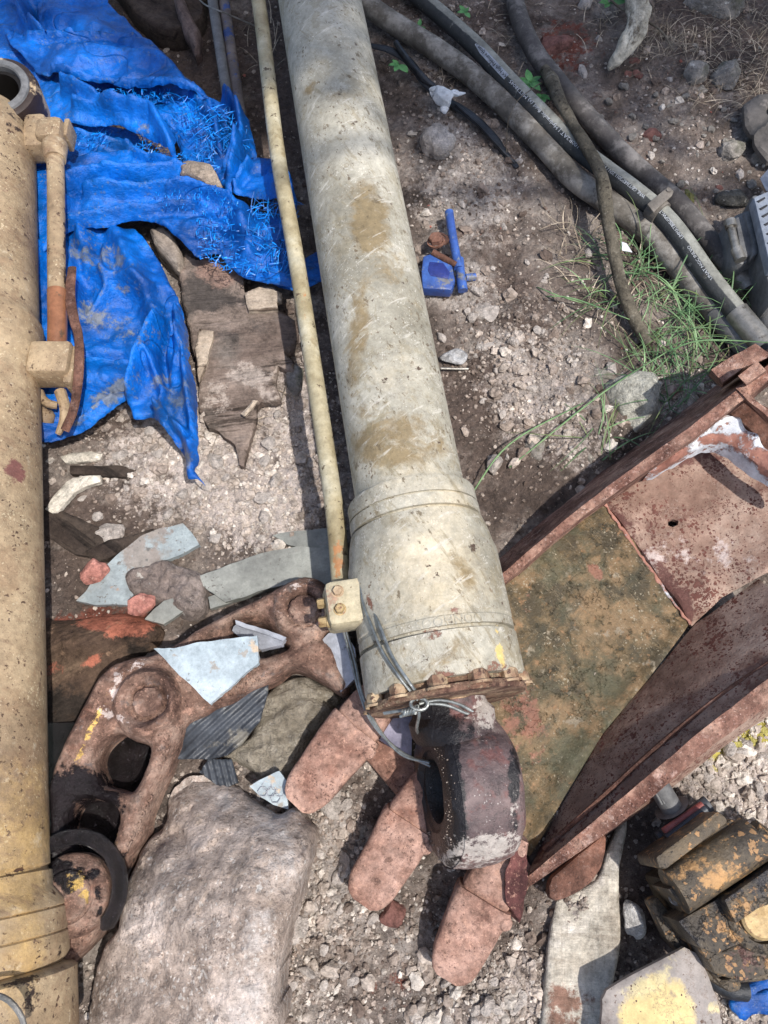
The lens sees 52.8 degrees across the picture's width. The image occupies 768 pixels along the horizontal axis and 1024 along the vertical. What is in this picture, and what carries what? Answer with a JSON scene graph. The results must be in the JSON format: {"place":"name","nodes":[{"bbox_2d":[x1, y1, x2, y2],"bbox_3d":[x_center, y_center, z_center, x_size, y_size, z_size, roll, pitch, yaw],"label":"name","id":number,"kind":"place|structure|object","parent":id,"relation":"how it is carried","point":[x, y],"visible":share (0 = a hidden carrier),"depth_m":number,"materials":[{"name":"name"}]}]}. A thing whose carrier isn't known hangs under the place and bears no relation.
{"place":"outdoors","nodes":[
{"label":"outdoors","id":0,"kind":"place"},
{"bbox_2d":[95,523,124,541],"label":"lump of stone","id":1,"kind":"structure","parent":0,"point":[106,531],"depth_m":1.57,"materials":[{"name":"stone"}]},
{"bbox_2d":[42,0,767,1023],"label":"ground","id":2,"kind":"structure","parent":0,"point":[204,74],"depth_m":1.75,"materials":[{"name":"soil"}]},
{"bbox_2d":[0,58,84,1023],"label":"tan hydraulic cylinder","id":3,"kind":"object","parent":2,"relation":"on","point":[38,979],"visible":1,"depth_m":1.39,"materials":[{"name":"paint"}]},
{"bbox_2d":[45,475,102,513],"bbox_3d":[-0.647,-0.044,1.606,0.128,0.016,0.047,-38,73,-14],"label":"bleached splinter","id":4,"kind":"object","parent":2,"relation":"on","point":[66,494],"visible":1,"depth_m":1.60,"materials":[{"name":"wood"}]},
{"bbox_2d":[43,506,111,562],"bbox_3d":[-0.627,0.049,1.581,0.206,0.021,0.070,23,70,9],"label":"dark plank","id":5,"kind":"object","parent":2,"relation":"on","point":[76,536],"visible":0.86,"depth_m":1.57,"materials":[{"name":"brown wood"}]},
{"bbox_2d":[85,529,153,561],"bbox_3d":[-0.531,0.064,1.563,0.141,0.017,0.037,-26,71,-10],"label":"dark plank","id":6,"kind":"object","parent":5,"relation":"on","point":[107,550],"visible":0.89,"depth_m":1.55,"materials":[{"name":"brown wood"}]},
{"bbox_2d":[61,451,102,463],"bbox_3d":[-0.642,-0.117,1.642,0.090,0.014,0.023,-5,69,-2],"label":"bleached splinter","id":7,"kind":"object","parent":2,"relation":"on","point":[81,457],"visible":1,"depth_m":1.64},
{"bbox_2d":[70,465,135,478],"bbox_3d":[-0.567,-0.083,1.628,0.189,0.020,0.029,0,69,0],"label":"dark plank","id":8,"kind":"object","parent":2,"relation":"on","point":[116,471],"visible":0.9,"depth_m":1.62,"materials":[{"name":"brown wood"}]},
{"bbox_2d":[46,614,164,721],"bbox_3d":[-0.552,0.323,1.486,0.259,0.112,0.271,0,69,0],"label":"rotten log","id":9,"kind":"object","parent":2,"relation":"on","point":[83,656],"visible":0.62,"depth_m":1.47,"materials":[{"name":"wood"}]},
{"bbox_2d":[111,450,128,459],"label":"chip","id":10,"kind":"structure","parent":2,"relation":"on","point":[120,454],"depth_m":1.63,"materials":[{"name":"stone"}]},
{"bbox_2d":[76,523,200,606],"bbox_3d":[-0.490,0.113,1.535,0.252,0.021,0.098,-41,74,-15],"label":"tile shard","id":11,"kind":"object","parent":2,"relation":"on","point":[170,544],"visible":0.96,"depth_m":1.54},
{"bbox_2d":[80,558,109,584],"bbox_3d":[-0.568,0.118,1.515,0.046,0.045,0.056,39,73,14],"label":"brick chunk","id":12,"kind":"object","parent":11,"relation":"on","point":[94,570],"visible":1,"depth_m":1.50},
{"bbox_2d":[127,593,155,615],"bbox_3d":[-0.467,0.179,1.488,0.054,0.034,0.046,0,69,0],"label":"brick chunk","id":13,"kind":"object","parent":11,"relation":"on","point":[140,604],"visible":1,"depth_m":1.48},
{"bbox_2d":[125,560,209,621],"bbox_3d":[-0.424,0.148,1.534,0.181,0.091,0.095,20,70,8],"label":"mortar lump","id":14,"kind":"object","parent":11,"relation":"on","point":[161,581],"visible":0.91,"depth_m":1.50,"materials":[{"name":"concrete"}]},
{"bbox_2d":[0,0,320,484],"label":"tarpaulin","id":15,"kind":"object","parent":2,"relation":"on","point":[98,69],"visible":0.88,"depth_m":1.76,"materials":[{"name":"plastic"}]},
{"bbox_2d":[180,161,222,187],"bbox_3d":[-0.417,-0.778,1.794,0.120,0.053,0.053,28,71,10],"label":"flat stone","id":16,"kind":"object","parent":15,"relation":"on","point":[206,173],"visible":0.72,"depth_m":1.77,"materials":[{"name":"beige stone"}]},
{"bbox_2d":[116,0,207,50],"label":"bark slab","id":17,"kind":"object","parent":2,"relation":"on","point":[157,23],"depth_m":2.09,"materials":[{"name":"brown wood"}]},
{"bbox_2d":[174,0,202,65],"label":"bark slab","id":18,"kind":"object","parent":17,"relation":"on","point":[192,36],"depth_m":2.03,"materials":[{"name":"wood"}]},
{"bbox_2d":[145,598,182,625],"bbox_3d":[-0.417,0.192,1.493,0.090,0.026,0.038,-29,71,-11],"label":"tile shard","id":19,"kind":"object","parent":2,"relation":"on","point":[165,612],"visible":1,"depth_m":1.49,"materials":[{"name":"grey tile"}]},
{"bbox_2d":[150,227,184,281],"bbox_3d":[-0.498,-0.599,1.806,0.051,0.064,0.140,-23,70,-9],"label":"wood splinter","id":20,"kind":"object","parent":2,"relation":"on","point":[170,255],"visible":0.95,"depth_m":1.78,"materials":[{"name":"wood"}]},
{"bbox_2d":[162,508,173,521],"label":"stone chip","id":21,"kind":"object","parent":2,"relation":"on","point":[167,514],"visible":1,"depth_m":1.59,"materials":[{"name":"stone"}]},
{"bbox_2d":[176,488,187,499],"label":"stone chip","id":22,"kind":"object","parent":2,"relation":"on","point":[182,494],"visible":1,"depth_m":1.60,"materials":[{"name":"stone"}]},
{"bbox_2d":[48,577,349,961],"bbox_3d":[-0.347,0.407,1.358,0.713,0.143,0.386,-32,72,-12],"label":"track chain","id":23,"kind":"object","parent":2,"relation":"on","point":[114,749],"visible":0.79,"depth_m":1.34,"materials":[{"name":"metal"}]},
{"bbox_2d":[154,636,259,704],"bbox_3d":[-0.309,0.275,1.339,0.188,0.048,0.112,0,69,0],"label":"tile shard","id":24,"kind":"object","parent":23,"relation":"on","point":[211,672],"visible":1,"depth_m":1.34,"materials":[{"name":"tile"}]},
{"bbox_2d":[232,625,286,651],"bbox_3d":[-0.227,0.230,1.395,0.104,0.070,0.028,18,70,7],"label":"tile shard","id":25,"kind":"object","parent":23,"relation":"on","point":[266,642],"visible":0.74,"depth_m":1.39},
{"bbox_2d":[235,620,285,640],"bbox_3d":[-0.218,0.210,1.367,0.097,0.014,0.009,17,69,7],"label":"tile shard","id":26,"kind":"object","parent":23,"relation":"on","point":[262,631],"visible":1,"depth_m":1.36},
{"bbox_2d":[323,633,356,694],"bbox_3d":[-0.074,0.269,1.405,0.055,0.053,0.105,-22,70,-9],"label":"tile shard","id":27,"kind":"object","parent":23,"relation":"on","point":[335,643],"visible":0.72,"depth_m":1.39,"materials":[{"name":"ceramic"}]},
{"bbox_2d":[88,775,319,1023],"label":"boulder","id":28,"kind":"object","parent":2,"relation":"on","point":[217,892],"visible":0.99,"depth_m":1.18,"materials":[{"name":"stone"}]},
{"bbox_2d":[250,771,288,808],"bbox_3d":[-0.199,0.483,1.343,0.070,0.027,0.063,0,69,0],"label":"patterned tile","id":29,"kind":"object","parent":28,"relation":"on","point":[270,788],"visible":0.98,"depth_m":1.34,"materials":[{"name":"white tile"}]},
{"bbox_2d":[207,453,223,469],"bbox_3d":[-0.354,-0.105,1.626,0.036,0.026,0.036,0,69,0],"label":"stone chip","id":30,"kind":"object","parent":2,"relation":"on","point":[216,461],"visible":1,"depth_m":1.62,"materials":[{"name":"stone"}]},
{"bbox_2d":[200,759,238,786],"bbox_3d":[-0.295,0.469,1.385,0.073,0.015,0.051,0,69,0],"label":"rubber scrap","id":31,"kind":"object","parent":2,"relation":"on","point":[219,772],"visible":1,"depth_m":1.38,"materials":[{"name":"rubber"}]},
{"bbox_2d":[208,595,232,610],"bbox_3d":[-0.322,0.174,1.519,0.043,0.015,0.027,-19,70,-7],"label":"stone slab","id":32,"kind":"object","parent":2,"relation":"on","point":[215,602],"depth_m":1.51,"materials":[{"name":"grey stone"}]},
{"bbox_2d":[178,685,268,759],"bbox_3d":[-0.286,0.390,1.388,0.211,0.048,0.085,-24,70,-9],"label":"ribbed mat","id":33,"kind":"object","parent":2,"relation":"on","point":[224,731],"visible":0.96,"depth_m":1.39,"materials":[{"name":"black rubber"}]},
{"bbox_2d":[207,0,245,114],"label":"steel bar","id":34,"kind":"object","parent":2,"relation":"on","point":[228,65],"visible":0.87,"depth_m":2.01,"materials":[{"name":"grey metal"}]},
{"bbox_2d":[199,0,254,26],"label":"thin wire","id":35,"kind":"object","parent":34,"relation":"on","point":[227,14],"visible":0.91,"depth_m":2.01,"materials":[{"name":"metal"}]},
{"bbox_2d":[179,253,298,469],"bbox_3d":[-0.307,-0.368,1.719,0.245,0.032,0.590,-12,69,-5],"label":"rotten board","id":36,"kind":"object","parent":2,"relation":"on","point":[249,356],"visible":0.95,"depth_m":1.70,"materials":[{"name":"brown wood"}]},
{"bbox_2d":[195,328,213,383],"bbox_3d":[-0.395,-0.342,1.693,0.038,0.020,0.136,0,69,0],"label":"wood splinter","id":37,"kind":"object","parent":36,"relation":"on","point":[204,342],"visible":1,"depth_m":1.69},
{"bbox_2d":[241,400,257,416],"bbox_3d":[-0.283,-0.221,1.635,0.013,0.010,0.046,33,72,12],"label":"wood splinter","id":38,"kind":"object","parent":36,"relation":"on","point":[248,409],"visible":1,"depth_m":1.63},
{"bbox_2d":[245,287,282,313],"bbox_3d":[-0.272,-0.479,1.743,0.085,0.022,0.065,0,69,0],"label":"wood splinter","id":39,"kind":"object","parent":36,"relation":"on","point":[260,300],"visible":1,"depth_m":1.74,"materials":[{"name":"wood"}]},
{"bbox_2d":[254,492,270,503],"bbox_3d":[-0.249,-0.027,1.590,0.034,0.015,0.028,0,69,0],"label":"stone chip","id":40,"kind":"object","parent":2,"relation":"on","point":[261,497],"visible":1,"depth_m":1.58,"materials":[{"name":"stone"}]},
{"bbox_2d":[258,454,269,466],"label":"stone chip","id":41,"kind":"object","parent":2,"relation":"on","point":[264,461],"visible":1,"depth_m":1.62,"materials":[{"name":"stone"}]},
{"bbox_2d":[259,510,269,524],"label":"stone chip","id":42,"kind":"object","parent":2,"relation":"on","point":[264,517],"visible":1,"depth_m":1.57,"materials":[{"name":"stone"}]},
{"bbox_2d":[200,546,330,602],"bbox_3d":[-0.229,0.124,1.532,0.286,0.022,0.092,-9,69,-3],"label":"stone slab","id":43,"kind":"object","parent":2,"relation":"on","point":[252,576],"depth_m":1.52,"materials":[{"name":"stone"}]},
{"bbox_2d":[261,436,275,449],"bbox_3d":[-0.244,-0.147,1.645,0.031,0.016,0.029,34,72,12],"label":"stone chip","id":44,"kind":"object","parent":2,"relation":"on","point":[268,443],"visible":1,"depth_m":1.64,"materials":[{"name":"stone"}]},
{"bbox_2d":[268,473,281,487],"bbox_3d":[-0.227,-0.063,1.615,0.023,0.029,0.037,33,72,12],"label":"stone chip","id":45,"kind":"object","parent":2,"relation":"on","point":[275,479],"visible":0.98,"depth_m":1.61,"materials":[{"name":"stone"}]},
{"bbox_2d":[223,677,341,779],"bbox_3d":[-0.185,0.398,1.434,0.141,0.081,0.214,29,71,11],"label":"concrete lump","id":46,"kind":"object","parent":2,"relation":"on","point":[296,712],"visible":0.73,"depth_m":1.41,"materials":[{"name":"concrete"}]},
{"bbox_2d":[286,364,303,396],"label":"angular stone","id":47,"kind":"object","parent":2,"relation":"on","point":[294,382],"visible":0.98,"depth_m":1.69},
{"bbox_2d":[272,528,328,548],"bbox_3d":[-0.146,0.051,1.564,0.152,0.018,0.062,18,70,7],"label":"stone slab","id":48,"kind":"object","parent":2,"relation":"on","point":[317,538],"depth_m":1.56,"materials":[{"name":"grey stone"}]},
{"bbox_2d":[292,915,308,945],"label":"stone","id":49,"kind":"object","parent":2,"relation":"on","point":[301,926],"visible":0.62,"depth_m":1.31,"materials":[{"name":"stone"}]},
{"bbox_2d":[298,966,314,978],"bbox_3d":[-0.128,0.769,1.292,0.032,0.020,0.015,36,73,13],"label":"stone chip","id":50,"kind":"object","parent":2,"relation":"on","point":[308,972],"visible":1,"depth_m":1.29,"materials":[{"name":"stone"}]},
{"bbox_2d":[319,944,328,956],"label":"stone chip","id":51,"kind":"object","parent":2,"relation":"on","point":[323,949],"visible":1,"depth_m":1.29,"materials":[{"name":"stone"}]},
{"bbox_2d":[320,790,341,819],"bbox_3d":[-0.096,0.523,1.393,0.052,0.040,0.062,0,69,0],"label":"stone","id":52,"kind":"object","parent":2,"relation":"on","point":[332,809],"visible":0.57,"depth_m":1.37,"materials":[{"name":"stone"}]},
{"bbox_2d":[338,852,349,866],"bbox_3d":[-0.070,0.611,1.357,0.021,0.015,0.027,0,69,0],"label":"stone chip","id":53,"kind":"object","parent":2,"relation":"on","point":[344,857],"visible":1,"depth_m":1.35,"materials":[{"name":"stone"}]},
{"bbox_2d":[340,861,349,878],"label":"stone chip","id":54,"kind":"object","parent":2,"relation":"on","point":[345,870],"visible":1,"depth_m":1.34,"materials":[{"name":"stone"}]},
{"bbox_2d":[340,798,352,810],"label":"stone chip","id":55,"kind":"object","parent":2,"relation":"on","point":[346,804],"visible":1,"depth_m":1.38,"materials":[{"name":"stone"}]},
{"bbox_2d":[347,972,358,986],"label":"stone chip","id":56,"kind":"object","parent":2,"relation":"on","point":[353,980],"visible":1,"depth_m":1.29,"materials":[{"name":"stone"}]},
{"bbox_2d":[367,912,378,924],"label":"stone chip","id":57,"kind":"object","parent":2,"relation":"on","point":[373,917],"visible":1,"depth_m":1.32,"materials":[{"name":"stone"}]},
{"bbox_2d":[379,900,405,927],"bbox_3d":[0.015,0.692,1.330,0.041,0.023,0.041,22,70,8],"label":"brick bit","id":58,"kind":"object","parent":2,"relation":"on","point":[392,914],"visible":0.95,"depth_m":1.32,"materials":[{"name":"red brick"}]},
{"bbox_2d":[388,60,407,72],"bbox_3d":[0.037,-1.166,2.041,0.051,0.059,0.093,0,69,0],"label":"weed","id":59,"kind":"object","parent":2,"relation":"on","point":[397,65],"visible":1,"depth_m":2.01,"materials":[{"name":"green plant"}]},
{"bbox_2d":[81,0,767,452],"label":"grass","id":60,"kind":"structure","parent":2,"relation":"on","point":[671,36],"depth_m":2.07,"materials":[{"name":"plant"}]},
{"bbox_2d":[419,123,455,159],"bbox_3d":[0.134,-0.923,1.947,0.090,0.091,0.107,0,69,0],"label":"round stone","id":61,"kind":"object","parent":2,"relation":"on","point":[437,141],"visible":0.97,"depth_m":1.91,"materials":[{"name":"stone"}]},
{"bbox_2d":[371,40,519,168],"bbox_3d":[0.163,-1.074,1.997,0.054,0.046,0.558,-40,74,-14],"label":"split rubber strip","id":62,"kind":"object","parent":2,"relation":"on","point":[399,52],"visible":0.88,"depth_m":1.99,"materials":[{"name":"black rubber"}]},
{"bbox_2d":[429,85,465,113],"bbox_3d":[0.153,-1.062,1.966,0.074,0.037,0.083,42,74,15],"label":"crumpled film","id":63,"kind":"object","parent":62,"relation":"on","point":[442,96],"visible":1,"depth_m":1.95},
{"bbox_2d":[421,209,476,296],"bbox_3d":[0.150,-0.609,1.801,0.129,0.062,0.225,0,69,0],"label":"blue catch","id":64,"kind":"object","parent":2,"relation":"on","point":[437,277],"visible":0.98,"depth_m":1.78,"materials":[{"name":"plastic"}]},
{"bbox_2d":[440,348,467,364],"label":"stone","id":65,"kind":"object","parent":2,"relation":"on","point":[457,356],"visible":1,"depth_m":1.73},
{"bbox_2d":[470,1005,480,1016],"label":"stone chip","id":66,"kind":"object","parent":2,"relation":"on","point":[475,1011],"visible":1,"depth_m":1.26,"materials":[{"name":"stone"}]},
{"bbox_2d":[475,305,499,321],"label":"clod","id":67,"kind":"object","parent":2,"relation":"on","point":[489,313],"visible":0.92,"depth_m":1.77,"materials":[{"name":"stone"}]},
{"bbox_2d":[480,995,494,1016],"bbox_3d":[0.170,0.808,1.264,0.020,0.023,0.035,25,71,9],"label":"stone chip","id":68,"kind":"object","parent":2,"relation":"on","point":[487,1007],"visible":1,"depth_m":1.26,"materials":[{"name":"stone"}]},
{"bbox_2d":[475,339,501,350],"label":"clod","id":69,"kind":"object","parent":2,"relation":"on","point":[485,346],"visible":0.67,"depth_m":1.74,"materials":[{"name":"stone"}]},
{"bbox_2d":[487,454,502,474],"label":"stone","id":70,"kind":"object","parent":2,"relation":"on","point":[495,465],"visible":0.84,"depth_m":1.63,"materials":[{"name":"stone"}]},
{"bbox_2d":[514,997,523,1012],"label":"stone chip","id":71,"kind":"object","parent":2,"relation":"on","point":[519,1005],"visible":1,"depth_m":1.26,"materials":[{"name":"stone"}]},
{"bbox_2d":[285,344,767,985],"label":"excavator bucket","id":72,"kind":"object","parent":2,"relation":"on","point":[607,570],"visible":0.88,"depth_m":1.43,"materials":[{"name":"brown metal"}]},
{"bbox_2d":[251,0,532,869],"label":"hydraulic cylinder","id":73,"kind":"object","parent":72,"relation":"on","point":[420,565],"visible":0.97,"depth_m":1.35,"materials":[{"name":"beige paint"}]},
{"bbox_2d":[342,587,473,767],"bbox_3d":[0.026,0.278,1.250,0.147,0.175,0.339,-40,74,-14],"label":"tie wire","id":74,"kind":"object","parent":73,"relation":"attached to","point":[411,709],"visible":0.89,"depth_m":1.21,"materials":[{"name":"metal"}]},
{"bbox_2d":[379,716,411,755],"bbox_3d":[0.018,0.394,1.365,0.067,0.027,0.073,0,69,0],"label":"violet plate","id":75,"kind":"object","parent":72,"relation":"on","point":[397,733],"visible":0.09,"depth_m":1.36,"materials":[{"name":"ceramic"}]},
{"bbox_2d":[520,69,540,90],"bbox_3d":[0.375,-1.106,2.017,0.061,0.059,0.091,0,69,0],"label":"weed","id":76,"kind":"object","parent":2,"relation":"on","point":[529,80],"visible":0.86,"depth_m":1.99,"materials":[{"name":"green plant"}]},
{"bbox_2d":[525,432,544,460],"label":"stone","id":77,"kind":"object","parent":2,"relation":"on","point":[536,452],"visible":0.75,"depth_m":1.64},
{"bbox_2d":[362,0,747,353],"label":"hydraulic hose","id":78,"kind":"object","parent":2,"relation":"on","point":[550,152],"visible":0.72,"depth_m":1.91,"materials":[{"name":"grey rubber"}]},
{"bbox_2d":[541,35,573,55],"bbox_3d":[0.462,-1.277,2.105,0.098,0.032,0.069,-24,70,-9],"label":"brick bit","id":79,"kind":"object","parent":2,"relation":"on","point":[554,45],"visible":0.84,"depth_m":2.09,"materials":[{"name":"red brick"}]},
{"bbox_2d":[578,64,587,77],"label":"flake stone","id":80,"kind":"object","parent":2,"relation":"on","point":[582,71],"visible":1,"depth_m":2.06,"materials":[{"name":"stone"}]},
{"bbox_2d":[540,821,626,1023],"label":"webbing strap","id":81,"kind":"object","parent":2,"relation":"on","point":[581,959],"visible":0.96,"depth_m":1.29,"materials":[{"name":"fabric"}]},
{"bbox_2d":[577,0,592,9],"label":"top stone","id":82,"kind":"object","parent":2,"relation":"on","point":[582,4],"visible":1,"depth_m":2.15,"materials":[{"name":"stone"}]},
{"bbox_2d":[408,0,767,349],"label":"hydraulic hose","id":83,"kind":"object","parent":2,"relation":"on","point":[744,321],"visible":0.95,"depth_m":1.83,"materials":[{"name":"rubber"}]},
{"bbox_2d":[540,64,652,346],"bbox_3d":[0.501,-0.757,1.838,0.055,0.100,0.822,-10,69,-4],"label":"fallen branch","id":84,"kind":"object","parent":83,"relation":"on","point":[550,77],"visible":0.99,"depth_m":1.78,"materials":[{"name":"wood"}]},
{"bbox_2d":[594,368,612,381],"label":"grass stone","id":85,"kind":"object","parent":2,"relation":"on","point":[608,376],"visible":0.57,"depth_m":1.69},
{"bbox_2d":[606,362,616,374],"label":"stone chip","id":86,"kind":"object","parent":2,"relation":"on","point":[611,369],"visible":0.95,"depth_m":1.70,"materials":[{"name":"stone"}]},
{"bbox_2d":[599,0,624,7],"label":"weed","id":87,"kind":"object","parent":2,"relation":"on","point":[606,3],"visible":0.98,"depth_m":2.10,"materials":[{"name":"green plant"}]},
{"bbox_2d":[505,0,751,296],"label":"hydraulic hose","id":88,"kind":"object","parent":2,"relation":"on","point":[615,146],"visible":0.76,"depth_m":1.92,"materials":[{"name":"black rubber"}]},
{"bbox_2d":[607,0,651,70],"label":"bleached root","id":89,"kind":"object","parent":2,"relation":"on","point":[638,15],"visible":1,"depth_m":2.02,"materials":[{"name":"wood"}]},
{"bbox_2d":[623,899,645,939],"bbox_3d":[0.429,0.699,1.327,0.042,0.043,0.062,0,69,0],"label":"white shell stone","id":90,"kind":"object","parent":2,"relation":"on","point":[634,920],"visible":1,"depth_m":1.31,"materials":[{"name":"stone"}]},
{"bbox_2d":[610,0,673,50],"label":"twig","id":91,"kind":"object","parent":2,"relation":"on","point":[649,22],"visible":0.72,"depth_m":2.04,"materials":[{"name":"wood"}]},
{"bbox_2d":[643,128,661,141],"bbox_3d":[0.686,-0.969,1.986,0.043,0.021,0.038,-16,69,-6],"label":"brick bit","id":92,"kind":"object","parent":2,"relation":"on","point":[649,133],"visible":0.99,"depth_m":1.98,"materials":[{"name":"red brick"}]},
{"bbox_2d":[599,946,721,1023],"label":"stone","id":93,"kind":"object","parent":2,"relation":"on","point":[674,987],"visible":1,"depth_m":1.21,"materials":[{"name":"stone"}]},
{"bbox_2d":[683,60,708,85],"bbox_3d":[0.824,-1.157,2.051,0.077,0.069,0.060,-32,72,-12],"label":"slanted stone","id":94,"kind":"object","parent":2,"relation":"on","point":[698,69],"visible":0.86,"depth_m":2.02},
{"bbox_2d":[637,783,767,991],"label":"hydraulic valve","id":95,"kind":"object","parent":2,"relation":"on","point":[706,877],"visible":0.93,"depth_m":1.19,"materials":[{"name":"gold metal"}]},
{"bbox_2d":[702,771,714,783],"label":"stone chip","id":96,"kind":"object","parent":2,"relation":"on","point":[707,778],"visible":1,"depth_m":1.39,"materials":[{"name":"stone"}]},
{"bbox_2d":[683,0,744,19],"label":"dark boulder","id":97,"kind":"object","parent":2,"relation":"on","point":[724,7],"visible":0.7,"depth_m":2.12,"materials":[{"name":"grey stone"}]},
{"bbox_2d":[710,59,740,89],"bbox_3d":[0.902,-1.152,2.048,0.071,0.078,0.084,0,69,0],"label":"upright stone","id":98,"kind":"object","parent":2,"relation":"on","point":[728,72],"visible":0.86,"depth_m":2.03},
{"bbox_2d":[722,742,736,756],"bbox_3d":[0.622,0.426,1.395,0.026,0.016,0.028,40,74,14],"label":"stone chip","id":99,"kind":"object","parent":2,"relation":"on","point":[729,749],"visible":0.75,"depth_m":1.39,"materials":[{"name":"stone"}]},
{"bbox_2d":[714,189,748,206],"bbox_3d":[0.850,-0.766,1.897,0.084,0.058,0.056,0,69,0],"label":"dark stone","id":100,"kind":"object","parent":2,"relation":"on","point":[735,198],"visible":0.96,"depth_m":1.88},
{"bbox_2d":[718,139,745,161],"bbox_3d":[0.880,-0.907,1.957,0.062,0.054,0.051,-22,70,-8],"label":"wedge stone","id":101,"kind":"object","parent":2,"relation":"on","point":[731,149],"visible":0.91,"depth_m":1.94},
{"bbox_2d":[719,192,767,317],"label":"grey machine casting","id":102,"kind":"object","parent":2,"relation":"on","point":[743,236],"visible":0.96,"depth_m":1.72,"materials":[{"name":"metal"}]},
{"bbox_2d":[728,980,767,1020],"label":"tarp scrap","id":103,"kind":"object","parent":2,"relation":"on","point":[757,1003],"visible":0.67,"depth_m":1.26,"materials":[{"name":"plastic"}]},
{"bbox_2d":[710,981,750,1001],"bbox_3d":[0.551,0.764,1.262,0.097,0.042,0.043,31,72,11],"label":"black hose piece","id":104,"kind":"object","parent":103,"relation":"on","point":[742,993],"visible":0.31,"depth_m":1.25,"materials":[{"name":"plastic"}]},
{"bbox_2d":[741,94,767,164],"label":"stones","id":105,"kind":"object","parent":2,"relation":"on","point":[755,119],"visible":1,"depth_m":1.94,"materials":[{"name":"grey stone"}]},
{"bbox_2d":[754,781,763,798],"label":"stone chip","id":106,"kind":"object","parent":2,"relation":"on","point":[758,788],"visible":1,"depth_m":1.37,"materials":[{"name":"stone"}]},
{"bbox_2d":[760,170,767,190],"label":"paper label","id":107,"kind":"object","parent":2,"relation":"on","point":[764,179],"visible":1,"depth_m":1.85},
{"bbox_2d":[474,180,767,489],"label":"grass","id":108,"kind":"structure","parent":0,"point":[688,329],"depth_m":1.69,"materials":[{"name":"plant"}]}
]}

